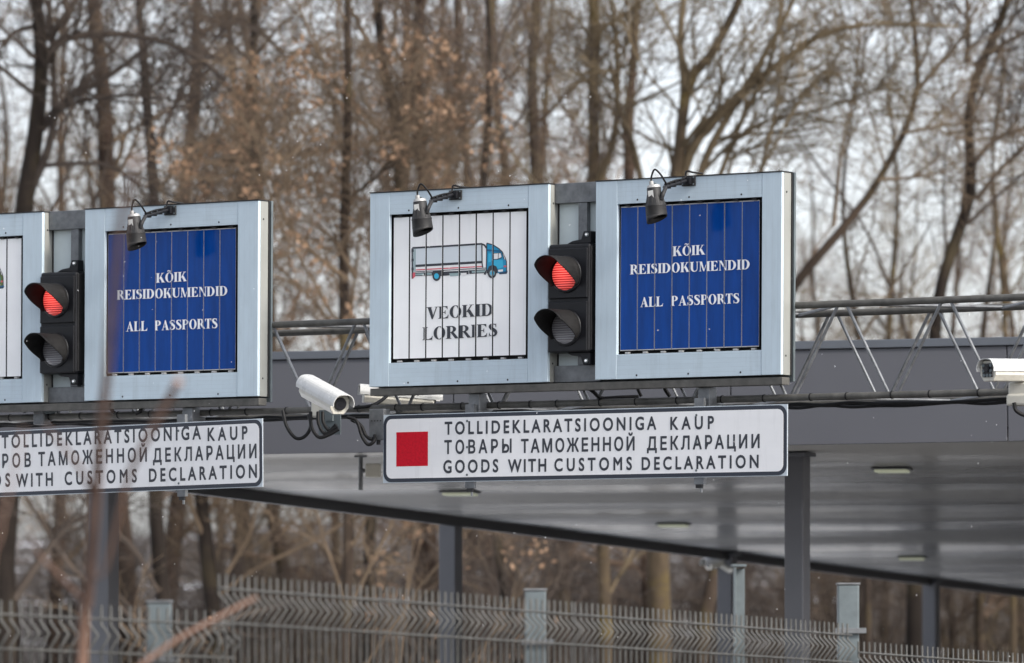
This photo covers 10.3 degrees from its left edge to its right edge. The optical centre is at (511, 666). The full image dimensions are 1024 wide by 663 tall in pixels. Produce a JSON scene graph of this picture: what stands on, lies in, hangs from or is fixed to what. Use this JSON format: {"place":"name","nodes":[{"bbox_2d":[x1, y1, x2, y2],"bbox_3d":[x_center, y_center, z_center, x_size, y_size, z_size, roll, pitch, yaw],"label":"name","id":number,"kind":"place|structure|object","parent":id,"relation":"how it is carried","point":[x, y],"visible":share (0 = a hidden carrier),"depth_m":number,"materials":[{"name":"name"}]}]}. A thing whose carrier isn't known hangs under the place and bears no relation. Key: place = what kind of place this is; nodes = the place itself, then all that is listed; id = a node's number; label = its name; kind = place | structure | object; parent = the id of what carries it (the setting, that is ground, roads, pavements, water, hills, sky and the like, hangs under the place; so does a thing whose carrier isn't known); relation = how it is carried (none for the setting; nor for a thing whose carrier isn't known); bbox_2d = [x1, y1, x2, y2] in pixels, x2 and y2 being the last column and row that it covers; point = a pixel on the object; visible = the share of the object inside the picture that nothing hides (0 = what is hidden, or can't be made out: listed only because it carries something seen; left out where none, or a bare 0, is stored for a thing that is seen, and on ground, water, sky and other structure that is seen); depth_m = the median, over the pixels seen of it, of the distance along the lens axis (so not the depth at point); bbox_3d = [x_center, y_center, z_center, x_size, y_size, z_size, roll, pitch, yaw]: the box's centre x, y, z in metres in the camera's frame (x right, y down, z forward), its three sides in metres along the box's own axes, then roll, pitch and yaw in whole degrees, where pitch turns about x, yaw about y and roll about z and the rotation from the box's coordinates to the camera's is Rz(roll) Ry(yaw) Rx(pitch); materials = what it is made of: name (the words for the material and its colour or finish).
{"place":"outdoors","nodes":[
{"label":"outdoors","id":0,"kind":"place"},
{"bbox_2d":[0,0,1023,538],"label":"sky","id":1,"kind":"structure","parent":0,"point":[664,164],"materials":[{"name":"white"}]},
{"bbox_2d":[15,520,1017,662],"bbox_3d":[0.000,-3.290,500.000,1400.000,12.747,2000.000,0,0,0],"label":"ground","id":2,"kind":"structure","parent":0,"point":[25,542],"depth_m":214.14,"materials":[{"name":"brown plant"}]},
{"bbox_2d":[0,35,38,202],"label":"bare tree","id":3,"kind":"object","parent":2,"relation":"on","point":[10,156],"visible":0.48,"depth_m":94.27,"materials":[{"name":"brown plant"}]},
{"bbox_2d":[0,6,96,563],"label":"bare tree","id":4,"kind":"object","parent":2,"relation":"on","point":[5,113],"visible":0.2,"depth_m":108.50,"materials":[{"name":"brown plant"}]},
{"bbox_2d":[0,0,132,662],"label":"bare tree","id":5,"kind":"object","parent":2,"relation":"on","point":[8,211],"visible":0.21,"depth_m":79.85,"materials":[{"name":"brown plant"}]},
{"bbox_2d":[0,0,145,662],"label":"bare tree","id":6,"kind":"object","parent":2,"relation":"on","point":[64,54],"visible":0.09,"depth_m":109.57,"materials":[{"name":"brown plant"}]},
{"bbox_2d":[28,156,139,662],"bbox_3d":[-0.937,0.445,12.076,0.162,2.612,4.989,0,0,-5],"label":"dry stem","id":7,"kind":"object","parent":2,"relation":"on","point":[94,489],"visible":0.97,"depth_m":12.21,"materials":[{"name":"plant"}]},
{"bbox_2d":[0,0,201,660],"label":"bare tree","id":8,"kind":"object","parent":2,"relation":"on","point":[88,192],"visible":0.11,"depth_m":98.33,"materials":[{"name":"brown plant"}]},
{"bbox_2d":[16,531,198,662],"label":"bare shrub","id":9,"kind":"object","parent":2,"relation":"on","point":[48,625],"visible":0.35,"depth_m":80.02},
{"bbox_2d":[79,378,181,662],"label":"dry stem","id":10,"kind":"object","parent":2,"relation":"on","point":[170,395],"visible":1,"depth_m":12.43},
{"bbox_2d":[15,504,278,662],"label":"bare shrub","id":11,"kind":"object","parent":2,"relation":"on","point":[122,635],"visible":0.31,"depth_m":78.82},
{"bbox_2d":[143,600,178,662],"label":"fence post","id":12,"kind":"object","parent":2,"relation":"on","point":[161,605],"visible":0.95,"depth_m":20.66,"materials":[{"name":"metal"}]},
{"bbox_2d":[0,600,239,662],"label":"fence","id":13,"kind":"object","parent":12,"relation":"attached to","point":[110,652],"visible":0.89,"depth_m":20.34,"materials":[{"name":"metal"}]},
{"bbox_2d":[0,0,324,662],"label":"bare tree","id":14,"kind":"object","parent":2,"relation":"on","point":[101,154],"visible":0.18,"depth_m":83.03,"materials":[{"name":"brown plant"}]},
{"bbox_2d":[0,0,334,662],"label":"bare tree","id":15,"kind":"object","parent":2,"relation":"on","point":[34,163],"visible":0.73,"depth_m":61.91,"materials":[{"name":"brown plant"}]},
{"bbox_2d":[11,0,367,625],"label":"bare tree","id":16,"kind":"object","parent":2,"relation":"on","point":[174,497],"visible":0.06,"depth_m":87.45,"materials":[{"name":"brown plant"}]},
{"bbox_2d":[140,596,256,662],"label":"dry stem","id":17,"kind":"object","parent":2,"relation":"on","point":[152,656],"visible":1,"depth_m":14.99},
{"bbox_2d":[86,497,341,662],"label":"bare shrub","id":18,"kind":"object","parent":2,"relation":"on","point":[194,559],"visible":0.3,"depth_m":77.76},
{"bbox_2d":[68,0,380,662],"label":"bare tree","id":19,"kind":"object","parent":2,"relation":"on","point":[296,518],"visible":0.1,"depth_m":86.70,"materials":[{"name":"brown plant"}]},
{"bbox_2d":[15,0,438,662],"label":"bare tree","id":20,"kind":"object","parent":2,"relation":"on","point":[159,550],"visible":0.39,"depth_m":65.98,"materials":[{"name":"brown plant"}]},
{"bbox_2d":[102,0,391,662],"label":"bare tree","id":21,"kind":"object","parent":2,"relation":"on","point":[275,551],"visible":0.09,"depth_m":78.37,"materials":[{"name":"brown plant"}]},
{"bbox_2d":[163,47,338,650],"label":"bare tree","id":22,"kind":"object","parent":2,"relation":"on","point":[216,510],"visible":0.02,"depth_m":109.55,"materials":[{"name":"brown plant"}]},
{"bbox_2d":[119,502,385,662],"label":"bare shrub","id":23,"kind":"object","parent":2,"relation":"on","point":[244,629],"visible":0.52,"depth_m":70.30,"materials":[{"name":"plant"}]},
{"bbox_2d":[68,0,437,662],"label":"bare tree","id":24,"kind":"object","parent":2,"relation":"on","point":[199,511],"visible":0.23,"depth_m":67.96,"materials":[{"name":"brown plant"}]},
{"bbox_2d":[143,0,391,660],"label":"bare tree","id":25,"kind":"object","parent":2,"relation":"on","point":[236,534],"visible":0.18,"depth_m":76.82,"materials":[{"name":"brown plant"}]},
{"bbox_2d":[163,505,418,662],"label":"bare shrub","id":26,"kind":"object","parent":2,"relation":"on","point":[259,531],"visible":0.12,"depth_m":84.78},
{"bbox_2d":[20,0,568,662],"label":"bare tree","id":27,"kind":"object","parent":2,"relation":"on","point":[344,244],"visible":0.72,"depth_m":59.90,"materials":[{"name":"brown plant"}]},
{"bbox_2d":[221,520,421,662],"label":"bare shrub","id":28,"kind":"object","parent":2,"relation":"on","point":[355,602],"visible":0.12,"depth_m":83.37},
{"bbox_2d":[211,0,453,660],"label":"bare tree","id":29,"kind":"object","parent":2,"relation":"on","point":[336,516],"visible":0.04,"depth_m":94.18,"materials":[{"name":"brown plant"}]},
{"bbox_2d":[197,509,504,662],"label":"bare shrub","id":30,"kind":"object","parent":2,"relation":"on","point":[321,576],"visible":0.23,"depth_m":73.32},
{"bbox_2d":[130,0,585,662],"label":"bare tree","id":31,"kind":"object","parent":2,"relation":"on","point":[378,24],"visible":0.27,"depth_m":69.90,"materials":[{"name":"brown plant"}]},
{"bbox_2d":[202,0,579,662],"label":"bare tree","id":32,"kind":"object","parent":2,"relation":"on","point":[424,544],"visible":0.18,"depth_m":71.93,"materials":[{"name":"brown plant"}]},
{"bbox_2d":[317,550,503,662],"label":"bare shrub","id":33,"kind":"object","parent":2,"relation":"on","point":[422,652],"visible":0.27,"depth_m":70.59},
{"bbox_2d":[273,0,557,651],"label":"bare tree","id":34,"kind":"object","parent":2,"relation":"on","point":[364,278],"visible":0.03,"depth_m":89.13,"materials":[{"name":"brown plant"}]},
{"bbox_2d":[323,529,549,662],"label":"bare shrub","id":35,"kind":"object","parent":2,"relation":"on","point":[470,622],"visible":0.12,"depth_m":71.74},
{"bbox_2d":[290,0,601,662],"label":"bare tree","id":36,"kind":"object","parent":2,"relation":"on","point":[504,151],"visible":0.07,"depth_m":73.84,"materials":[{"name":"brown plant"}]},
{"bbox_2d":[350,0,547,646],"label":"bare tree","id":37,"kind":"object","parent":2,"relation":"on","point":[444,96],"visible":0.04,"depth_m":97.65,"materials":[{"name":"brown plant"}]},
{"bbox_2d":[355,0,563,659],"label":"bare tree","id":38,"kind":"object","parent":2,"relation":"on","point":[475,181],"visible":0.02,"depth_m":109.88,"materials":[{"name":"brown plant"}]},
{"bbox_2d":[253,0,672,662],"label":"bare tree","id":39,"kind":"object","parent":2,"relation":"on","point":[503,588],"visible":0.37,"depth_m":62.92,"materials":[{"name":"brown plant"}]},
{"bbox_2d":[324,0,605,661],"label":"bare tree","id":40,"kind":"object","parent":2,"relation":"on","point":[510,31],"visible":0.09,"depth_m":92.46,"materials":[{"name":"brown plant"}]},
{"bbox_2d":[276,0,714,662],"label":"bare tree","id":41,"kind":"object","parent":2,"relation":"on","point":[534,146],"visible":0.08,"depth_m":69.94,"materials":[{"name":"brown plant"}]},
{"bbox_2d":[354,0,662,619],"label":"bare tree","id":42,"kind":"object","parent":2,"relation":"on","point":[499,154],"visible":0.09,"depth_m":80.72,"materials":[{"name":"brown plant"}]},
{"bbox_2d":[0,337,1023,662],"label":"lane canopy","id":43,"kind":"object","parent":2,"relation":"on","point":[950,507],"visible":0.54,"depth_m":40.28,"materials":[{"name":"metal"}]},
{"bbox_2d":[354,456,380,489],"bbox_3d":[-0.925,-1.240,36.470,0.170,0.220,0.080,0,0,0],"label":"hanging sensor","id":44,"kind":"object","parent":43,"relation":"hanging from","point":[371,470],"visible":1,"depth_m":36.44,"materials":[{"name":"metal"}]},
{"bbox_2d":[700,558,737,573],"bbox_3d":[1.875,-0.906,50.995,0.265,0.186,0.270,-16,9,-34],"label":"security camera","id":45,"kind":"object","parent":43,"relation":"attached to","point":[709,563],"visible":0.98,"depth_m":51.00,"materials":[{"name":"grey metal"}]},
{"bbox_2d":[871,467,912,472],"bbox_3d":[2.557,-1.319,38.272,0.260,0.030,0.320,0,0,9],"label":"ceiling lamp","id":46,"kind":"object","parent":43,"relation":"attached to","point":[892,469],"visible":1,"depth_m":38.14,"materials":[{"name":"grey paint"}]},
{"bbox_2d":[399,531,636,662],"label":"bare shrub","id":47,"kind":"object","parent":2,"relation":"on","point":[517,607],"visible":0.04,"depth_m":78.48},
{"bbox_2d":[218,574,856,662],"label":"fence","id":48,"kind":"object","parent":2,"relation":"on","point":[426,635],"visible":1,"depth_m":22.00,"materials":[{"name":"metal"}]},
{"bbox_2d":[522,589,553,662],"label":"fence post","id":49,"kind":"object","parent":2,"relation":"on","point":[534,594],"visible":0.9,"depth_m":22.86,"materials":[{"name":"metal"}]},
{"bbox_2d":[377,532,706,662],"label":"bare shrub","id":50,"kind":"object","parent":2,"relation":"on","point":[593,578],"visible":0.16,"depth_m":76.37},
{"bbox_2d":[321,529,780,662],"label":"bare shrub","id":51,"kind":"object","parent":2,"relation":"on","point":[480,570],"visible":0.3,"depth_m":67.68,"materials":[{"name":"plant"}]},
{"bbox_2d":[465,0,653,658],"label":"bare tree","id":52,"kind":"object","parent":2,"relation":"on","point":[546,91],"visible":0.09,"depth_m":91.28,"materials":[{"name":"brown plant"}]},
{"bbox_2d":[416,0,755,662],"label":"bare tree","id":53,"kind":"object","parent":2,"relation":"on","point":[603,565],"visible":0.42,"depth_m":65.86,"materials":[{"name":"brown plant"}]},
{"bbox_2d":[355,0,854,662],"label":"bare tree","id":54,"kind":"object","parent":2,"relation":"on","point":[629,174],"visible":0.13,"depth_m":74.99,"materials":[{"name":"brown plant"}]},
{"bbox_2d":[537,545,779,662],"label":"bare shrub","id":55,"kind":"object","parent":2,"relation":"on","point":[626,610],"visible":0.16,"depth_m":79.77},
{"bbox_2d":[537,537,784,662],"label":"bare shrub","id":56,"kind":"object","parent":2,"relation":"on","point":[637,633],"visible":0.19,"depth_m":79.26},
{"bbox_2d":[731,564,745,662],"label":"fence post","id":57,"kind":"object","parent":2,"relation":"on","point":[738,592],"visible":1,"depth_m":24.64,"materials":[{"name":"metal"}]},
{"bbox_2d":[621,549,872,662],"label":"bare shrub","id":58,"kind":"object","parent":2,"relation":"on","point":[768,609],"visible":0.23,"depth_m":78.43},
{"bbox_2d":[493,0,1018,662],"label":"bare tree","id":59,"kind":"object","parent":2,"relation":"on","point":[687,148],"visible":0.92,"depth_m":63.71,"materials":[{"name":"brown plant"}]},
{"bbox_2d":[681,565,891,662],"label":"bare shrub","id":60,"kind":"object","parent":2,"relation":"on","point":[754,566],"visible":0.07,"depth_m":89.22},
{"bbox_2d":[749,183,856,662],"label":"bare tree","id":61,"kind":"object","parent":2,"relation":"on","point":[802,293],"visible":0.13,"depth_m":84.28,"materials":[{"name":"brown plant"}]},
{"bbox_2d":[740,88,884,656],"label":"bare tree","id":62,"kind":"object","parent":2,"relation":"on","point":[813,280],"visible":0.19,"depth_m":95.85,"materials":[{"name":"brown plant"}]},
{"bbox_2d":[687,557,979,662],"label":"bare shrub","id":63,"kind":"object","parent":2,"relation":"on","point":[822,586],"visible":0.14,"depth_m":79.72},
{"bbox_2d":[692,0,998,662],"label":"bare tree","id":64,"kind":"object","parent":2,"relation":"on","point":[866,585],"visible":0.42,"depth_m":70.01,"materials":[{"name":"brown plant"}]},
{"bbox_2d":[835,583,865,662],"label":"fence post","id":65,"kind":"object","parent":2,"relation":"on","point":[848,603],"visible":0.94,"depth_m":25.51,"materials":[{"name":"metal"}]},
{"bbox_2d":[821,258,880,656],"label":"bare tree","id":66,"kind":"object","parent":2,"relation":"on","point":[850,307],"visible":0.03,"depth_m":96.66,"materials":[{"name":"brown plant"}]},
{"bbox_2d":[745,564,965,662],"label":"bare shrub","id":67,"kind":"object","parent":2,"relation":"on","point":[902,612],"visible":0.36,"depth_m":77.02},
{"bbox_2d":[693,0,1023,662],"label":"bare tree","id":68,"kind":"object","parent":2,"relation":"on","point":[708,601],"visible":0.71,"depth_m":65.97,"materials":[{"name":"brown plant"}]},
{"bbox_2d":[723,0,1023,662],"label":"bare tree","id":69,"kind":"object","parent":2,"relation":"on","point":[914,611],"visible":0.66,"depth_m":68.00,"materials":[{"name":"brown plant"}]},
{"bbox_2d":[840,231,942,641],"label":"bare tree","id":70,"kind":"object","parent":2,"relation":"on","point":[885,262],"visible":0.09,"depth_m":100.22,"materials":[{"name":"brown plant"}]},
{"bbox_2d":[840,122,964,661],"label":"bare tree","id":71,"kind":"object","parent":2,"relation":"on","point":[915,242],"visible":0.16,"depth_m":84.99,"materials":[{"name":"brown plant"}]},
{"bbox_2d":[818,0,993,658],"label":"bare tree","id":72,"kind":"object","parent":2,"relation":"on","point":[895,247],"visible":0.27,"depth_m":82.14,"materials":[{"name":"brown plant"}]},
{"bbox_2d":[817,575,1023,662],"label":"bare shrub","id":73,"kind":"object","parent":2,"relation":"on","point":[948,621],"visible":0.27,"depth_m":79.50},
{"bbox_2d":[837,0,1023,662],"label":"bare tree","id":74,"kind":"object","parent":2,"relation":"on","point":[1000,249],"visible":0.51,"depth_m":71.99,"materials":[{"name":"brown plant"}]},
{"bbox_2d":[857,641,1022,662],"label":"fence","id":75,"kind":"object","parent":2,"relation":"on","point":[926,657],"visible":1,"depth_m":26.00,"materials":[{"name":"metal"}]},
{"bbox_2d":[876,581,1023,662],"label":"bare shrub","id":76,"kind":"object","parent":2,"relation":"on","point":[944,639],"visible":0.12,"depth_m":81.63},
{"bbox_2d":[907,64,1023,662],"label":"bare tree","id":77,"kind":"object","parent":2,"relation":"on","point":[959,266],"visible":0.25,"depth_m":80.74,"materials":[{"name":"brown plant"}]},
{"bbox_2d":[923,4,1023,662],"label":"bare tree","id":78,"kind":"object","parent":2,"relation":"on","point":[983,333],"visible":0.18,"depth_m":80.24,"materials":[{"name":"brown plant"}]},
{"bbox_2d":[934,18,1023,662],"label":"bare tree","id":79,"kind":"object","parent":2,"relation":"on","point":[1007,281],"visible":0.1,"depth_m":86.64,"materials":[{"name":"brown plant"}]},
{"bbox_2d":[942,591,1023,662],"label":"bare shrub","id":80,"kind":"object","parent":2,"relation":"on","point":[1020,600],"visible":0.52,"depth_m":80.92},
{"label":"road","id":81,"kind":"structure","parent":0,"visible":0},
{"bbox_2d":[0,293,1023,425],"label":"gantry truss","id":82,"kind":"object","parent":81,"relation":"on","point":[913,305],"visible":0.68,"depth_m":30.00,"materials":[{"name":"grey metal"}]},
{"bbox_2d":[23,403,56,424],"bbox_3d":[-2.698,-1.441,32.545,0.239,0.119,0.105,0,0,36],"label":"pipe clamp","id":83,"kind":"object","parent":82,"relation":"attached to","point":[39,418],"visible":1,"depth_m":32.50,"materials":[{"name":"metal"}]},
{"bbox_2d":[0,201,272,421],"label":"mounting frame","id":84,"kind":"object","parent":82,"relation":"attached to","point":[68,229],"visible":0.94,"depth_m":32.30,"materials":[{"name":"metal"}]},
{"bbox_2d":[0,211,53,404],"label":"lane sign","id":85,"kind":"object","parent":84,"relation":"attached to","point":[26,248],"visible":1,"depth_m":32.49,"materials":[{"name":"silver metal"}]},
{"bbox_2d":[24,260,84,384],"bbox_3d":[-2.602,-1.951,32.252,0.274,0.707,0.323,0,0,36],"label":"traffic light","id":86,"kind":"object","parent":84,"relation":"attached to","point":[56,345],"visible":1,"depth_m":32.24,"materials":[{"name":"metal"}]},
{"bbox_2d":[40,325,74,372],"bbox_3d":[-2.585,-1.800,32.282,0.253,0.267,0.024,0,0,36],"label":"lens door","id":87,"kind":"structure","parent":86,"relation":"in","point":[67,332],"depth_m":32.24,"materials":[{"name":"black plastic"}]},
{"bbox_2d":[40,275,74,323],"bbox_3d":[-2.583,-2.082,32.281,0.253,0.267,0.024,0,0,36],"label":"lens door","id":88,"kind":"structure","parent":86,"relation":"in","point":[67,282],"depth_m":32.24,"materials":[{"name":"black plastic"}]},
{"bbox_2d":[0,414,262,503],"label":"text board","id":89,"kind":"object","parent":84,"relation":"attached to","point":[182,456],"visible":0.92,"depth_m":31.33,"materials":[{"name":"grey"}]},
{"bbox_2d":[84,199,269,401],"bbox_3d":[-1.885,-2.041,31.860,1.262,1.090,0.098,0,0,36],"label":"lane sign","id":90,"kind":"object","parent":84,"relation":"attached to","point":[211,260],"visible":0.97,"depth_m":31.79,"materials":[{"name":"blue metal"}]},
{"bbox_2d":[126,199,182,250],"bbox_3d":[-2.002,-2.459,31.716,0.117,0.297,0.390,0,0,38],"label":"spot lamp","id":91,"kind":"object","parent":90,"relation":"attached to","point":[135,232],"visible":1,"depth_m":31.59,"materials":[{"name":"black plastic"}]},
{"bbox_2d":[296,374,354,434],"bbox_3d":[-0.990,-1.381,30.806,0.265,0.325,0.563,0,16,-29],"label":"security camera","id":92,"kind":"object","parent":82,"relation":"attached to","point":[333,403],"visible":1,"depth_m":30.68,"materials":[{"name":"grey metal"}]},
{"bbox_2d":[357,384,442,413],"bbox_3d":[-0.629,-1.462,31.732,0.465,0.193,0.139,4,-1,-9],"label":"security camera","id":93,"kind":"object","parent":82,"relation":"attached to","point":[364,390],"visible":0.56,"depth_m":31.68,"materials":[{"name":"grey metal"}]},
{"bbox_2d":[0,397,1006,427],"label":"cable run","id":94,"kind":"object","parent":82,"relation":"attached to","point":[876,404],"visible":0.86,"depth_m":30.33,"materials":[{"name":"black rubber"}]},
{"bbox_2d":[370,172,795,411],"bbox_3d":[0.366,-1.965,30.284,2.691,1.218,0.162,0,0,36],"label":"mounting frame","id":95,"kind":"object","parent":82,"relation":"attached to","point":[576,202],"visible":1,"depth_m":30.25,"materials":[{"name":"metal"}]},
{"bbox_2d":[369,183,559,387],"bbox_3d":[-0.265,-2.048,30.687,1.205,1.063,0.098,0,0,36],"label":"lane sign","id":96,"kind":"object","parent":95,"relation":"attached to","point":[427,304],"visible":0.98,"depth_m":30.66,"materials":[{"name":"white metal"}]},
{"bbox_2d":[411,183,466,236],"bbox_3d":[-0.394,-2.448,30.551,0.117,0.297,0.390,0,0,38],"label":"spot lamp","id":97,"kind":"object","parent":96,"relation":"attached to","point":[421,220],"visible":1,"depth_m":30.42,"materials":[{"name":"grey metal"}]},
{"bbox_2d":[534,231,595,364],"bbox_3d":[0.275,-1.956,30.168,0.274,0.707,0.323,0,0,36],"label":"traffic light","id":98,"kind":"object","parent":95,"relation":"attached to","point":[565,321],"visible":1,"depth_m":30.16,"materials":[{"name":"black plastic"}]},
{"bbox_2d":[548,301,587,351],"bbox_3d":[0.293,-1.804,30.197,0.253,0.267,0.024,0,0,36],"label":"lens door","id":99,"kind":"structure","parent":98,"relation":"in","point":[580,308],"depth_m":30.17,"materials":[{"name":"black plastic"}]},
{"bbox_2d":[548,247,587,298],"bbox_3d":[0.294,-2.087,30.196,0.253,0.267,0.024,0,0,36],"label":"lens door","id":100,"kind":"structure","parent":98,"relation":"in","point":[580,255],"depth_m":30.17,"materials":[{"name":"black plastic"}]},
{"bbox_2d":[383,398,787,495],"bbox_3d":[0.367,-1.160,30.185,2.624,0.494,0.033,0,0,36],"label":"text board","id":101,"kind":"object","parent":95,"relation":"attached to","point":[700,441],"visible":1,"depth_m":30.14,"materials":[{"name":"white"}]},
{"bbox_2d":[369,409,389,444],"bbox_3d":[-0.722,-1.305,30.996,0.100,0.196,0.061,0,0,36],"label":"junction box","id":102,"kind":"object","parent":101,"relation":"attached to","point":[376,421],"visible":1,"depth_m":30.97,"materials":[{"name":"metal"}]},
{"bbox_2d":[595,171,792,380],"bbox_3d":[0.945,-2.040,29.811,1.186,1.057,0.098,0,0,36],"label":"lane sign","id":103,"kind":"object","parent":95,"relation":"attached to","point":[693,279],"visible":1,"depth_m":29.77,"materials":[{"name":"blue metal"}]},
{"bbox_2d":[645,169,702,223],"bbox_3d":[0.836,-2.448,29.660,0.117,0.297,0.390,0,0,38],"label":"spot lamp","id":104,"kind":"object","parent":103,"relation":"attached to","point":[656,208],"visible":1,"depth_m":29.53,"materials":[{"name":"black plastic"}]},
{"bbox_2d":[976,358,1023,405],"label":"security camera","id":105,"kind":"object","parent":82,"relation":"attached to","point":[1011,371],"visible":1,"depth_m":28.39,"materials":[{"name":"white metal"}]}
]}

